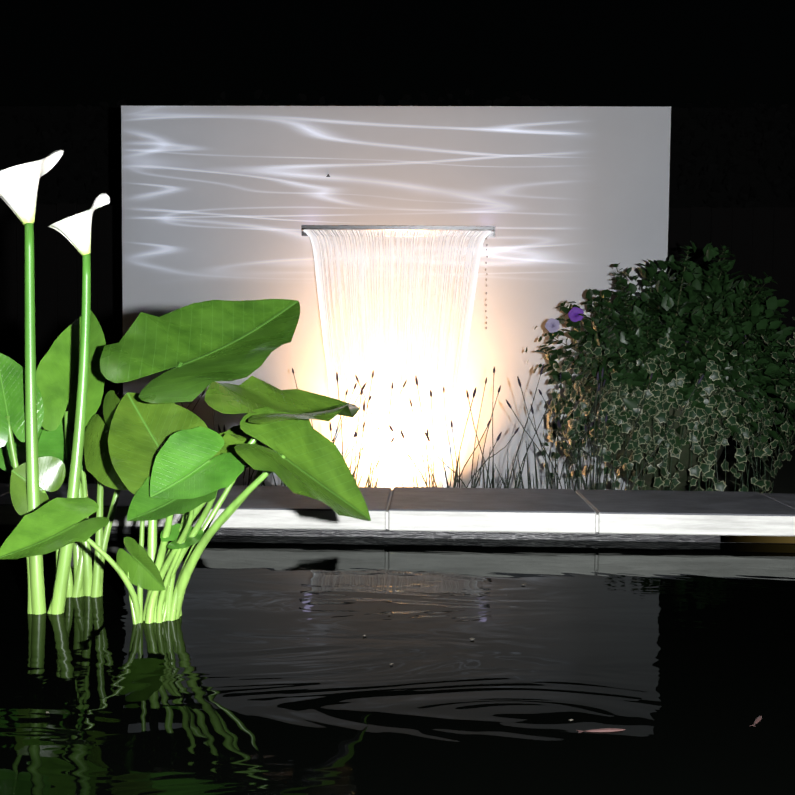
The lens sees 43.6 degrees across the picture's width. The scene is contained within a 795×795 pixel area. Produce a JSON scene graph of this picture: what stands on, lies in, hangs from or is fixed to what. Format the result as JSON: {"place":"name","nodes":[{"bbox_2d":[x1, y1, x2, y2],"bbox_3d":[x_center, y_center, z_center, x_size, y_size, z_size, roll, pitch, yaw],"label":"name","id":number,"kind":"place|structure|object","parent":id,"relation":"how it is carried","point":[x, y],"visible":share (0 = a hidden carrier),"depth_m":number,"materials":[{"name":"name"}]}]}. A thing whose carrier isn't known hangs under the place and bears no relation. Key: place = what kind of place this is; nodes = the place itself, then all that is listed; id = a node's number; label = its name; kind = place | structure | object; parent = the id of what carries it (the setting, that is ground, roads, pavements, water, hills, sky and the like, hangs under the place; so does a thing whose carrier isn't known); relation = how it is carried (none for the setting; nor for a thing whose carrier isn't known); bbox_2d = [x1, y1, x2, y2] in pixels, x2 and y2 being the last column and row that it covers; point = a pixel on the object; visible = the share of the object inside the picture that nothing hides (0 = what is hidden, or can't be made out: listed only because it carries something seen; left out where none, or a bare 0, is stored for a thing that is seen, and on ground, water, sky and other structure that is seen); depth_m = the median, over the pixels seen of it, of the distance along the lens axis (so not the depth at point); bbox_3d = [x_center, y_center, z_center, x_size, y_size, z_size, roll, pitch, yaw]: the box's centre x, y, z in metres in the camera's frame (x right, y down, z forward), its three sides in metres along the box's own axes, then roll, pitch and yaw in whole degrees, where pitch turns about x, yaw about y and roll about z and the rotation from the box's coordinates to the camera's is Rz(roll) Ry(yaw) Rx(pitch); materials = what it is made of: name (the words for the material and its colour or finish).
{"place":"outdoors","nodes":[
{"label":"outdoors","id":0,"kind":"place"},
{"bbox_2d":[0,532,794,794],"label":"pond water","id":1,"kind":"structure","parent":0,"point":[261,665],"depth_m":1.04,"materials":[{"name":"black liquid"}]},
{"bbox_2d":[0,150,370,623],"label":"calla lily","id":2,"kind":"object","parent":1,"relation":"in","point":[155,449],"visible":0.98,"depth_m":1.25,"materials":[{"name":"green plant"}]},
{"bbox_2d":[45,584,572,720],"bbox_3d":[-0.071,0.278,1.167,0.492,0.002,0.522,1,3,2],"label":"floating debris","id":3,"kind":"object","parent":1,"relation":"on","point":[392,663],"visible":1,"depth_m":1.06,"materials":[{"name":"grey"}]},
{"bbox_2d":[577,716,761,732],"bbox_3d":[0.251,0.297,0.894,0.184,0.003,0.024,0,3,-12],"label":"fish","id":4,"kind":"object","parent":1,"relation":"on","point":[757,719],"visible":1,"depth_m":0.89,"materials":[{"name":"red"}]},
{"bbox_2d":[0,453,794,493],"bbox_3d":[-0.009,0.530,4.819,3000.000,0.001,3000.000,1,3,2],"label":"ground","id":5,"kind":"structure","parent":0,"point":[784,480],"depth_m":6.00,"materials":[{"name":"soil"}]},
{"bbox_2d":[0,364,703,491],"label":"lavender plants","id":6,"kind":"object","parent":5,"relation":"on","point":[370,482],"visible":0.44,"depth_m":3.51,"materials":[{"name":"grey plant"}]},
{"bbox_2d":[121,106,670,489],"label":"feature wall","id":7,"kind":"structure","parent":5,"relation":"on","point":[570,203],"depth_m":4.75,"materials":[{"name":"paint"}]},
{"bbox_2d":[301,225,494,236],"bbox_3d":[0.001,-0.790,4.678,0.924,0.052,0.135,1,3,2],"label":"waterfall spout","id":8,"kind":"object","parent":7,"relation":"attached to","point":[383,227],"visible":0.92,"depth_m":4.64,"materials":[{"name":"silver metal"}]},
{"bbox_2d":[485,237,487,328],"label":"water droplets","id":9,"kind":"object","parent":8,"relation":"hanging from","point":[486,280],"visible":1,"depth_m":4.60,"materials":[{"name":"white"}]},
{"bbox_2d":[0,525,794,543],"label":"wall","id":10,"kind":"structure","parent":5,"relation":"in","point":[596,536],"depth_m":1.75,"materials":[{"name":"grey concrete"}]},
{"bbox_2d":[0,483,794,535],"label":"coping slabs","id":11,"kind":"structure","parent":10,"relation":"on","point":[524,510],"depth_m":1.73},
{"bbox_2d":[178,490,597,531],"bbox_3d":[-0.092,0.206,1.863,6.840,0.030,0.262,1,3,2],"label":"coping mortar","id":12,"kind":"object","parent":11,"relation":"in","point":[179,518],"visible":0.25,"depth_m":1.73,"materials":[{"name":"grey concrete"}]},
{"bbox_2d":[584,385,741,490],"bbox_3d":[1.117,0.260,4.219,0.650,0.625,0.650,1,3,2],"label":"stone urn","id":13,"kind":"object","parent":5,"relation":"on","point":[685,461],"visible":0.06,"depth_m":4.00,"materials":[{"name":"grey stone"}]},
{"bbox_2d":[525,307,794,493],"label":"ivy","id":14,"kind":"object","parent":13,"relation":"in","point":[762,451],"visible":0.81,"depth_m":3.85,"materials":[{"name":"green plant"}]},
{"bbox_2d":[534,241,794,452],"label":"urn bush foliage","id":15,"kind":"object","parent":13,"relation":"in","point":[638,329],"visible":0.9,"depth_m":3.99,"materials":[{"name":"green plant"}]},
{"bbox_2d":[545,307,747,351],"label":"flowers","id":16,"kind":"object","parent":15,"relation":"in","point":[573,313],"visible":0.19,"depth_m":4.12,"materials":[{"name":"purple plant"}]},
{"bbox_2d":[0,0,794,107],"label":"sky","id":17,"kind":"structure","parent":0,"point":[617,53],"materials":[{"name":"black"}]},
{"bbox_2d":[720,535,794,542],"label":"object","id":18,"kind":"object","parent":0,"point":[758,539],"visible":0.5,"depth_m":1.73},
{"label":"basin water","id":19,"kind":"object","parent":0,"visible":0},
{"bbox_2d":[303,230,491,489],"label":"cascade","id":20,"kind":"object","parent":19,"relation":"on","point":[325,318],"visible":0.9,"depth_m":4.52,"materials":[{"name":"liquid"}]}
]}

